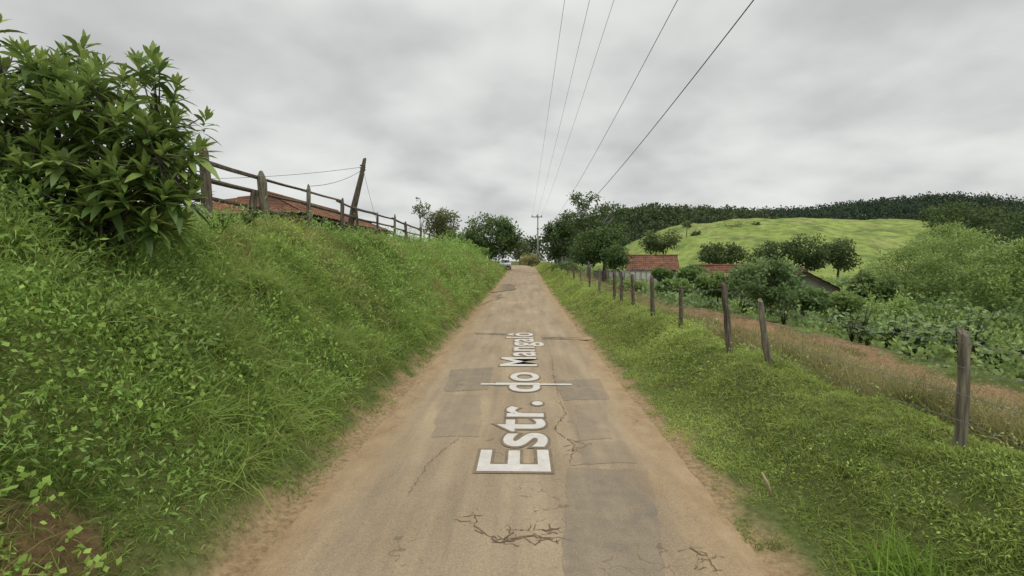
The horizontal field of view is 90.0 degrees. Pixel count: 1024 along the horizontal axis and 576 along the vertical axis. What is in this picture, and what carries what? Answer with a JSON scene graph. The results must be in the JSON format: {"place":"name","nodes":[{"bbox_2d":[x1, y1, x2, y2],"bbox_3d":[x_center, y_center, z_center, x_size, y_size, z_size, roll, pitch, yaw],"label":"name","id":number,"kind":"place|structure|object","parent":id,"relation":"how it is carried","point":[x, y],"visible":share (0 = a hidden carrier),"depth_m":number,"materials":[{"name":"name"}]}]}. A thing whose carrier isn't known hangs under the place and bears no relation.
{"place":"outdoors","nodes":[
{"label":"outdoors","id":0,"kind":"place"},
{"bbox_2d":[0,224,1023,575],"bbox_3d":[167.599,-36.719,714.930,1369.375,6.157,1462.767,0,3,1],"label":"ground","id":1,"kind":"structure","parent":0,"point":[236,552],"depth_m":4.77,"materials":[{"name":"green plant"}]},
{"bbox_2d":[0,13,222,265],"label":"shrub","id":2,"kind":"object","parent":1,"relation":"on","point":[149,164],"visible":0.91,"depth_m":5.68,"materials":[{"name":"green plant"}]},
{"bbox_2d":[0,122,443,242],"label":"rail fence","id":3,"kind":"object","parent":1,"relation":"on","point":[261,193],"visible":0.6,"depth_m":12.89,"materials":[{"name":"brown wood"}]},
{"bbox_2d":[208,213,237,234],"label":"leafy weed","id":4,"kind":"object","parent":1,"relation":"on","point":[227,216],"visible":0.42,"depth_m":9.31,"materials":[{"name":"green plant"}]},
{"bbox_2d":[231,206,263,229],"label":"leafy weed","id":5,"kind":"object","parent":1,"relation":"on","point":[250,219],"visible":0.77,"depth_m":11.01,"materials":[{"name":"green plant"}]},
{"bbox_2d":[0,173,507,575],"bbox_3d":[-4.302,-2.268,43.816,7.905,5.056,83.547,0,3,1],"label":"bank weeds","id":6,"kind":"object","parent":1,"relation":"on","point":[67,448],"visible":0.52,"depth_m":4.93,"materials":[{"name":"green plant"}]},
{"bbox_2d":[0,160,508,575],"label":"bank grass","id":7,"kind":"structure","parent":1,"relation":"on","point":[80,493],"depth_m":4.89,"materials":[{"name":"green plant"}]},
{"bbox_2d":[183,191,391,235],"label":"tiled shed","id":8,"kind":"structure","parent":1,"relation":"on","point":[277,205],"depth_m":21.86,"materials":[{"name":"red tile"}]},
{"bbox_2d":[280,209,311,222],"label":"leafy weed","id":9,"kind":"object","parent":1,"relation":"on","point":[294,214],"visible":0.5,"depth_m":14.48,"materials":[{"name":"green plant"}]},
{"bbox_2d":[321,217,341,233],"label":"leafy weed","id":10,"kind":"object","parent":1,"relation":"on","point":[331,222],"visible":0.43,"depth_m":17.10,"materials":[{"name":"green plant"}]},
{"bbox_2d":[346,158,365,232],"bbox_3d":[-6.351,-3.436,20.688,0.983,3.630,0.279,0,3,1],"label":"leaning pole","id":11,"kind":"object","parent":1,"relation":"on","point":[351,221],"visible":0.78,"depth_m":20.59,"materials":[{"name":"brown wood"}]},
{"bbox_2d":[411,197,430,227],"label":"slender tree","id":12,"kind":"object","parent":1,"relation":"on","point":[422,213],"visible":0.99,"depth_m":63.80,"materials":[{"name":"green plant"}]},
{"bbox_2d":[417,206,461,240],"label":"broadleaf tree","id":13,"kind":"object","parent":1,"relation":"on","point":[443,219],"visible":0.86,"depth_m":66.85,"materials":[{"name":"green plant"}]},
{"bbox_2d":[434,229,472,244],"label":"roadside bush","id":14,"kind":"object","parent":1,"relation":"on","point":[449,234],"visible":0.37,"depth_m":59.32,"materials":[{"name":"green plant"}]},
{"bbox_2d":[460,238,490,258],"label":"roadside bush","id":15,"kind":"object","parent":1,"relation":"on","point":[484,250],"visible":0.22,"depth_m":61.03,"materials":[{"name":"green plant"}]},
{"bbox_2d":[456,212,526,262],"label":"broadleaf tree","id":16,"kind":"object","parent":1,"relation":"on","point":[505,238],"visible":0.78,"depth_m":72.63,"materials":[{"name":"green plant"}]},
{"bbox_2d":[512,240,530,264],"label":"distant tree","id":17,"kind":"object","parent":1,"relation":"on","point":[518,254],"visible":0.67,"depth_m":139.18,"materials":[{"name":"green plant"}]},
{"bbox_2d":[519,252,540,266],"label":"roadside bush","id":18,"kind":"object","parent":1,"relation":"on","point":[526,260],"visible":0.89,"depth_m":111.31,"materials":[{"name":"green plant"}]},
{"bbox_2d":[514,234,546,263],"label":"distant tree","id":19,"kind":"object","parent":1,"relation":"on","point":[531,242],"visible":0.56,"depth_m":148.18,"materials":[{"name":"green plant"}]},
{"bbox_2d":[532,214,541,264],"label":"utility pole","id":20,"kind":"object","parent":1,"relation":"on","point":[537,241],"visible":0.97,"depth_m":104.45,"materials":[{"name":"concrete"}]},
{"bbox_2d":[537,0,589,213],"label":"power line","id":21,"kind":"object","parent":20,"relation":"attached to","point":[568,89],"visible":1,"depth_m":23.69,"materials":[{"name":"grey metal"}]},
{"bbox_2d":[553,0,677,220],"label":"power line","id":22,"kind":"object","parent":20,"relation":"attached to","point":[632,84],"visible":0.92,"depth_m":14.59,"materials":[{"name":"grey metal"}]},
{"bbox_2d":[539,0,753,230],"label":"power line","id":23,"kind":"object","parent":20,"relation":"attached to","point":[679,94],"visible":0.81,"depth_m":15.22,"materials":[{"name":"black metal"}]},
{"bbox_2d":[538,214,578,264],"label":"broadleaf tree","id":24,"kind":"object","parent":1,"relation":"on","point":[558,251],"visible":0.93,"depth_m":63.25,"materials":[{"name":"green plant"}]},
{"bbox_2d":[551,261,579,271],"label":"garden bush","id":25,"kind":"object","parent":1,"relation":"on","point":[570,264],"visible":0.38,"depth_m":57.43,"materials":[{"name":"green plant"}]},
{"bbox_2d":[558,190,629,276],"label":"broadleaf tree","id":26,"kind":"object","parent":1,"relation":"on","point":[580,224],"visible":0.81,"depth_m":49.19,"materials":[{"name":"leaf"},{"name":"bark"}]},
{"bbox_2d":[567,223,631,281],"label":"broadleaf tree","id":27,"kind":"object","parent":1,"relation":"on","point":[599,240],"visible":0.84,"depth_m":45.11,"materials":[{"name":"green plant"}]},
{"bbox_2d":[597,242,633,273],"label":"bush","id":28,"kind":"object","parent":1,"relation":"on","point":[616,257],"visible":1,"depth_m":40.49,"materials":[{"name":"green plant"}]},
{"bbox_2d":[593,270,658,284],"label":"garden wall","id":29,"kind":"structure","parent":1,"relation":"on","point":[645,275],"depth_m":45.63,"materials":[{"name":"concrete"}]},
{"bbox_2d":[616,279,645,292],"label":"garden bush","id":30,"kind":"object","parent":1,"relation":"on","point":[627,284],"visible":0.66,"depth_m":33.44,"materials":[{"name":"green plant"}]},
{"bbox_2d":[625,254,679,278],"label":"farmhouse","id":31,"kind":"object","parent":1,"relation":"on","point":[644,262],"visible":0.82,"depth_m":51.41,"materials":[{"name":"tile"}]},
{"bbox_2d":[638,228,681,253],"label":"broadleaf tree","id":32,"kind":"object","parent":1,"relation":"on","point":[651,244],"visible":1,"depth_m":137.20,"materials":[{"name":"green plant"}]},
{"bbox_2d":[650,267,673,281],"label":"garden bush","id":33,"kind":"object","parent":1,"relation":"on","point":[659,274],"visible":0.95,"depth_m":39.41,"materials":[{"name":"green plant"}]},
{"bbox_2d":[654,277,694,296],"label":"garden bush","id":34,"kind":"object","parent":1,"relation":"on","point":[673,283],"visible":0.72,"depth_m":29.44,"materials":[{"name":"green plant"}]},
{"bbox_2d":[673,264,707,283],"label":"garden bush","id":35,"kind":"object","parent":1,"relation":"on","point":[690,272],"visible":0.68,"depth_m":33.41,"materials":[{"name":"green plant"}]},
{"bbox_2d":[689,270,738,308],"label":"garden bush","id":36,"kind":"object","parent":1,"relation":"on","point":[711,283],"visible":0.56,"depth_m":26.45,"materials":[{"name":"green plant"}]},
{"bbox_2d":[696,240,750,263],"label":"broadleaf tree","id":37,"kind":"object","parent":1,"relation":"on","point":[714,253],"visible":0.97,"depth_m":102.09,"materials":[{"name":"green plant"}]},
{"bbox_2d":[694,264,766,291],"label":"tiled outbuilding","id":38,"kind":"structure","parent":1,"relation":"on","point":[724,268],"depth_m":40.02,"materials":[{"name":"tile"}]},
{"bbox_2d":[729,290,750,312],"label":"garden plant","id":39,"kind":"object","parent":1,"relation":"on","point":[743,311],"visible":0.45,"depth_m":24.52,"materials":[{"name":"green plant"}]},
{"bbox_2d":[724,253,807,313],"bbox_3d":[10.343,0.028,20.840,3.252,2.919,2.778,0,3,1],"label":"garden bush","id":40,"kind":"object","parent":1,"relation":"on","point":[772,286],"visible":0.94,"depth_m":20.36,"materials":[{"name":"green plant"}]},
{"bbox_2d":[761,472,772,496],"bbox_3d":[2.548,1.967,5.122,0.121,0.250,0.033,0,3,1],"label":"broken stick","id":41,"kind":"object","parent":1,"relation":"on","point":[767,484],"visible":1,"depth_m":5.11,"materials":[{"name":"beige wood"}]},
{"bbox_2d":[746,240,806,264],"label":"broadleaf tree","id":42,"kind":"object","parent":1,"relation":"on","point":[768,251],"visible":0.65,"depth_m":86.12,"materials":[{"name":"green plant"}]},
{"bbox_2d":[533,261,1023,575],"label":"verge grass","id":43,"kind":"structure","parent":1,"relation":"on","point":[544,268],"depth_m":5.65,"materials":[{"name":"green plant"}]},
{"bbox_2d":[548,260,1022,448],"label":"wire fence","id":44,"kind":"object","parent":1,"relation":"on","point":[961,412],"visible":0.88,"depth_m":5.84,"materials":[{"name":"brown wood"}]},
{"bbox_2d":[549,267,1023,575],"bbox_3d":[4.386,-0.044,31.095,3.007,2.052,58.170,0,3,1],"label":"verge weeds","id":45,"kind":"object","parent":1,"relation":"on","point":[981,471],"visible":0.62,"depth_m":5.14,"materials":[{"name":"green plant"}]},
{"bbox_2d":[774,295,801,324],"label":"garden plant","id":46,"kind":"object","parent":1,"relation":"on","point":[784,310],"visible":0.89,"depth_m":19.93,"materials":[{"name":"green plant"}]},
{"bbox_2d":[557,263,1023,451],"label":"fence weeds","id":47,"kind":"object","parent":1,"relation":"on","point":[982,414],"visible":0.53,"depth_m":7.12,"materials":[{"name":"brown plant"}]},
{"bbox_2d":[751,267,840,320],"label":"garden shed","id":48,"kind":"structure","parent":1,"relation":"on","point":[809,278],"depth_m":26.80,"materials":[{"name":"tile"}]},
{"bbox_2d":[573,262,1023,389],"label":"garden undergrowth","id":49,"kind":"object","parent":1,"relation":"on","point":[1004,335],"visible":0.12,"depth_m":18.06,"materials":[{"name":"green plant"}]},
{"bbox_2d":[782,233,835,271],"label":"broadleaf tree","id":50,"kind":"object","parent":1,"relation":"on","point":[815,259],"visible":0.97,"depth_m":82.07,"materials":[{"name":"green plant"}]},
{"bbox_2d":[785,284,833,324],"bbox_3d":[12.475,0.760,21.877,2.101,1.906,1.842,0,3,1],"label":"garden bush","id":51,"kind":"object","parent":1,"relation":"on","point":[818,299],"visible":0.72,"depth_m":21.38,"materials":[{"name":"green plant"}]},
{"bbox_2d":[819,307,850,332],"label":"garden plant","id":52,"kind":"object","parent":1,"relation":"on","point":[844,314],"visible":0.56,"depth_m":18.91,"materials":[{"name":"green plant"}]},
{"bbox_2d":[830,277,851,290],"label":"wild shrub","id":53,"kind":"object","parent":1,"relation":"on","point":[840,282],"visible":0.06,"depth_m":37.43,"materials":[{"name":"green plant"}]},
{"bbox_2d":[820,236,863,278],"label":"broadleaf tree","id":54,"kind":"object","parent":1,"relation":"on","point":[841,258],"visible":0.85,"depth_m":83.49,"materials":[{"name":"green plant"}]},
{"bbox_2d":[825,289,867,325],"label":"garden bush","id":55,"kind":"object","parent":1,"relation":"on","point":[844,300],"visible":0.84,"depth_m":22.43,"materials":[{"name":"green plant"}]},
{"bbox_2d":[831,313,867,341],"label":"garden plant","id":56,"kind":"object","parent":1,"relation":"on","point":[851,336],"visible":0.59,"depth_m":15.95,"materials":[{"name":"green plant"}]},
{"bbox_2d":[840,317,872,341],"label":"garden plant","id":57,"kind":"object","parent":1,"relation":"on","point":[849,332],"visible":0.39,"depth_m":15.69,"materials":[{"name":"green plant"}]},
{"bbox_2d":[843,304,873,342],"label":"garden plant","id":58,"kind":"object","parent":1,"relation":"on","point":[864,324],"visible":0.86,"depth_m":15.49,"materials":[{"name":"green plant"}]},
{"bbox_2d":[854,326,880,345],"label":"garden plant","id":59,"kind":"object","parent":1,"relation":"on","point":[866,338],"visible":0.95,"depth_m":14.56,"materials":[{"name":"green plant"}]},
{"bbox_2d":[846,267,908,308],"bbox_3d":[18.710,0.443,26.613,3.086,3.074,2.493,-2,4,-29],"label":"garden bush","id":60,"kind":"object","parent":1,"relation":"on","point":[866,282],"visible":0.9,"depth_m":26.14,"materials":[{"name":"green plant"}]},
{"bbox_2d":[875,320,904,346],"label":"garden plant","id":61,"kind":"object","parent":1,"relation":"on","point":[891,336],"visible":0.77,"depth_m":15.00,"materials":[{"name":"green plant"}]},
{"bbox_2d":[858,290,922,329],"bbox_3d":[17.373,1.184,23.804,3.086,2.242,3.107,0,3,1],"label":"wild shrub","id":62,"kind":"object","parent":1,"relation":"on","point":[902,304],"visible":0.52,"depth_m":23.35,"materials":[{"name":"green plant"}]},
{"bbox_2d":[833,508,976,575],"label":"grass clump","id":63,"kind":"object","parent":1,"relation":"on","point":[882,559],"visible":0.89,"depth_m":3.71,"materials":[{"name":"green plant"}]},
{"bbox_2d":[858,239,953,299],"bbox_3d":[26.512,-0.750,34.922,6.941,5.443,5.470,-1,3,-22],"label":"feathery thicket","id":64,"kind":"object","parent":1,"relation":"on","point":[896,257],"visible":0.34,"depth_m":34.63,"materials":[{"name":"green plant"}]},
{"bbox_2d":[900,320,928,334],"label":"garden plant","id":65,"kind":"object","parent":1,"relation":"on","point":[917,325],"visible":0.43,"depth_m":17.35,"materials":[{"name":"green plant"}]},
{"bbox_2d":[897,324,935,356],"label":"garden plant","id":66,"kind":"object","parent":1,"relation":"on","point":[919,338],"visible":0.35,"depth_m":14.22,"materials":[{"name":"green plant"}]},
{"bbox_2d":[894,316,940,354],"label":"garden plant","id":67,"kind":"object","parent":1,"relation":"on","point":[905,337],"visible":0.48,"depth_m":14.71,"materials":[{"name":"green plant"}]},
{"bbox_2d":[905,328,940,359],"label":"garden plant","id":68,"kind":"object","parent":1,"relation":"on","point":[919,343],"visible":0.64,"depth_m":13.89,"materials":[{"name":"green plant"}]},
{"bbox_2d":[917,324,945,338],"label":"garden plant","id":69,"kind":"object","parent":1,"relation":"on","point":[937,326],"visible":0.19,"depth_m":16.51,"materials":[{"name":"green plant"}]},
{"bbox_2d":[888,555,977,575],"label":"grass clump","id":70,"kind":"object","parent":1,"relation":"on","point":[927,571],"visible":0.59,"depth_m":3.49,"materials":[{"name":"green plant"}]},
{"bbox_2d":[921,312,946,327],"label":"garden plant","id":71,"kind":"object","parent":1,"relation":"on","point":[940,318],"visible":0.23,"depth_m":21.49,"materials":[{"name":"green plant"}]},
{"bbox_2d":[900,221,984,263],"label":"feathery thicket","id":72,"kind":"object","parent":1,"relation":"on","point":[944,229],"visible":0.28,"depth_m":42.47,"materials":[{"name":"green plant"}]},
{"bbox_2d":[915,303,986,328],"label":"wild shrub","id":73,"kind":"object","parent":1,"relation":"on","point":[937,311],"visible":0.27,"depth_m":22.09,"materials":[{"name":"green plant"}]},
{"bbox_2d":[905,227,1014,302],"bbox_3d":[28.035,-0.805,31.836,5.706,6.176,6.871,3,4,40],"label":"feathery thicket","id":74,"kind":"object","parent":1,"relation":"on","point":[924,263],"visible":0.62,"depth_m":31.64,"materials":[{"name":"green plant"}]},
{"bbox_2d":[939,319,981,360],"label":"garden plant","id":75,"kind":"object","parent":1,"relation":"on","point":[946,332],"visible":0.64,"depth_m":13.13,"materials":[{"name":"green plant"}]},
{"bbox_2d":[951,309,986,337],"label":"garden plant","id":76,"kind":"object","parent":1,"relation":"on","point":[969,323],"visible":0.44,"depth_m":17.15,"materials":[{"name":"green plant"}]},
{"bbox_2d":[931,291,1015,327],"bbox_3d":[23.974,1.331,27.259,4.180,2.506,3.655,-2,3,-26],"label":"wild shrub","id":77,"kind":"object","parent":1,"relation":"on","point":[956,299],"visible":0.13,"depth_m":26.87,"materials":[{"name":"green plant"}]},
{"bbox_2d":[949,310,1000,359],"bbox_3d":[12.412,1.291,13.856,1.215,1.420,0.928,-2,4,-30],"label":"garden plant","id":78,"kind":"object","parent":1,"relation":"on","point":[979,331],"visible":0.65,"depth_m":13.67,"materials":[{"name":"green plant"}]},
{"bbox_2d":[957,325,999,355],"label":"garden plant","id":79,"kind":"object","parent":1,"relation":"on","point":[984,342],"visible":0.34,"depth_m":14.52,"materials":[{"name":"green plant"}]},
{"bbox_2d":[943,236,1023,310],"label":"feathery thicket","id":80,"kind":"object","parent":1,"relation":"on","point":[990,280],"visible":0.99,"depth_m":27.58,"materials":[{"name":"green plant"}]},
{"bbox_2d":[963,307,1007,327],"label":"garden plant","id":81,"kind":"object","parent":1,"relation":"on","point":[968,308],"visible":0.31,"depth_m":22.39,"materials":[{"name":"green plant"}]},
{"bbox_2d":[974,347,1014,368],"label":"garden plant","id":82,"kind":"object","parent":1,"relation":"on","point":[985,354],"visible":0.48,"depth_m":12.53,"materials":[{"name":"green plant"}]},
{"bbox_2d":[966,289,1023,309],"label":"wild shrub","id":83,"kind":"object","parent":1,"relation":"on","point":[995,303],"visible":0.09,"depth_m":29.90,"materials":[{"name":"green plant"}]},
{"bbox_2d":[997,297,1023,340],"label":"wild shrub","id":84,"kind":"object","parent":1,"relation":"on","point":[1019,317],"visible":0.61,"depth_m":19.98,"materials":[{"name":"green plant"}]},
{"bbox_2d":[249,265,774,575],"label":"road","id":85,"kind":"structure","parent":0,"point":[365,512],"depth_m":5.60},
{"bbox_2d":[432,394,481,436],"bbox_3d":[-0.876,2.038,8.377,0.765,0.001,2.333,0,3,-4],"label":"asphalt patch","id":86,"kind":"object","parent":85,"relation":"on","point":[458,415],"visible":1,"depth_m":8.17,"materials":[{"name":"grey asphalt"}]},
{"bbox_2d":[444,367,492,390],"bbox_3d":[-0.922,1.906,10.839,0.989,0.001,2.232,0,3,1],"label":"asphalt patch","id":87,"kind":"object","parent":85,"relation":"on","point":[466,379],"visible":1,"depth_m":10.70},
{"bbox_2d":[481,294,502,303],"bbox_3d":[-1.403,0.694,31.642,1.264,0.103,7.853,1,3,10],"label":"damp stain","id":88,"kind":"object","parent":85,"relation":"on","point":[491,298],"visible":0.73,"depth_m":32.18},
{"bbox_2d":[475,333,515,335],"bbox_3d":[-0.591,1.557,17.336,1.540,0.001,0.456,1,3,12],"label":"dark joint","id":89,"kind":"object","parent":85,"relation":"on","point":[493,333],"visible":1,"depth_m":17.45,"materials":[{"name":"beige concrete"}]},
{"bbox_2d":[491,284,516,292],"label":"damp stain","id":90,"kind":"object","parent":85,"relation":"on","point":[504,287],"visible":0.97,"depth_m":40.68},
{"bbox_2d":[500,259,511,268],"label":"parked car","id":91,"kind":"object","parent":85,"relation":"on","point":[508,263],"visible":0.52,"depth_m":77.53,"materials":[{"name":"white paint"}]},
{"bbox_2d":[457,509,572,542],"bbox_3d":[-0.044,2.235,4.685,1.137,0.001,0.427,2,4,34],"label":"road crack","id":92,"kind":"object","parent":85,"relation":"on","point":[507,537],"visible":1,"depth_m":4.62,"materials":[{"name":"soil"}]},
{"bbox_2d":[473,333,571,473],"bbox_3d":[0.317,1.846,11.812,1.820,0.006,11.704,0,3,1],"label":"road lettering","id":93,"kind":"object","parent":85,"relation":"on","point":[513,463],"visible":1,"depth_m":7.43},
{"bbox_2d":[491,524,560,545],"bbox_3d":[0.124,2.234,4.705,0.646,0.001,0.367,-2,4,-29],"label":"road crack","id":94,"kind":"object","parent":85,"relation":"on","point":[528,530],"visible":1,"depth_m":4.70,"materials":[{"name":"soil"}]},
{"bbox_2d":[507,530,558,544],"bbox_3d":[0.186,2.239,4.606,0.461,0.001,0.262,0,3,1],"label":"road crack","id":95,"kind":"object","parent":85,"relation":"on","point":[539,540],"visible":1,"depth_m":4.58,"materials":[{"name":"soil"}]},
{"bbox_2d":[541,337,593,339],"bbox_3d":[1.835,1.607,16.393,1.869,0.001,0.662,0,3,1],"label":"dark joint","id":96,"kind":"object","parent":85,"relation":"on","point":[573,338],"visible":0.92,"depth_m":16.33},
{"bbox_2d":[554,379,608,399],"bbox_3d":[1.338,1.955,9.935,0.980,0.001,1.666,0,3,1],"label":"asphalt patch","id":97,"kind":"object","parent":85,"relation":"on","point":[586,389],"visible":1,"depth_m":9.88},
{"bbox_2d":[575,402,611,440],"bbox_3d":[1.250,2.057,8.030,0.530,0.001,2.009,0,3,7],"label":"asphalt patch","id":98,"kind":"object","parent":85,"relation":"on","point":[592,423],"visible":1,"depth_m":7.86,"materials":[{"name":"grey asphalt"}]},
{"bbox_2d":[570,441,635,465],"bbox_3d":[1.127,2.132,6.634,0.830,0.001,0.870,0,3,1],"label":"asphalt patch","id":99,"kind":"object","parent":85,"relation":"on","point":[604,452],"visible":1,"depth_m":6.60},
{"bbox_2d":[562,467,664,575],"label":"asphalt patch","id":100,"kind":"object","parent":85,"relation":"on","point":[612,522],"visible":1,"depth_m":4.81,"materials":[{"name":"grey asphalt"}]},
{"bbox_2d":[0,0,1023,261],"label":"sky","id":101,"kind":"structure","parent":0,"point":[805,103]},
{"bbox_2d":[547,214,918,264],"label":"wooded ridge","id":102,"kind":"structure","parent":0,"point":[566,259],"depth_m":344.17,"materials":[{"name":"green plant"}]},
{"bbox_2d":[555,191,1023,264],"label":"ridge forest","id":103,"kind":"object","parent":102,"relation":"on","point":[658,218],"visible":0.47,"depth_m":385.23,"materials":[{"name":"green plant"}]},
{"bbox_2d":[583,217,1022,280],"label":"pasture hill","id":104,"kind":"structure","parent":0,"point":[870,237],"depth_m":174.48,"materials":[{"name":"green plant"}]},
{"bbox_2d":[682,220,692,236],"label":"pasture shrub","id":105,"kind":"object","parent":104,"relation":"on","point":[687,223],"visible":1,"depth_m":187.16,"materials":[{"name":"green plant"}]},
{"bbox_2d":[918,199,1023,261],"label":"hillside wood","id":106,"kind":"object","parent":104,"relation":"on","point":[1011,223],"visible":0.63,"depth_m":169.19,"materials":[{"name":"green plant"}]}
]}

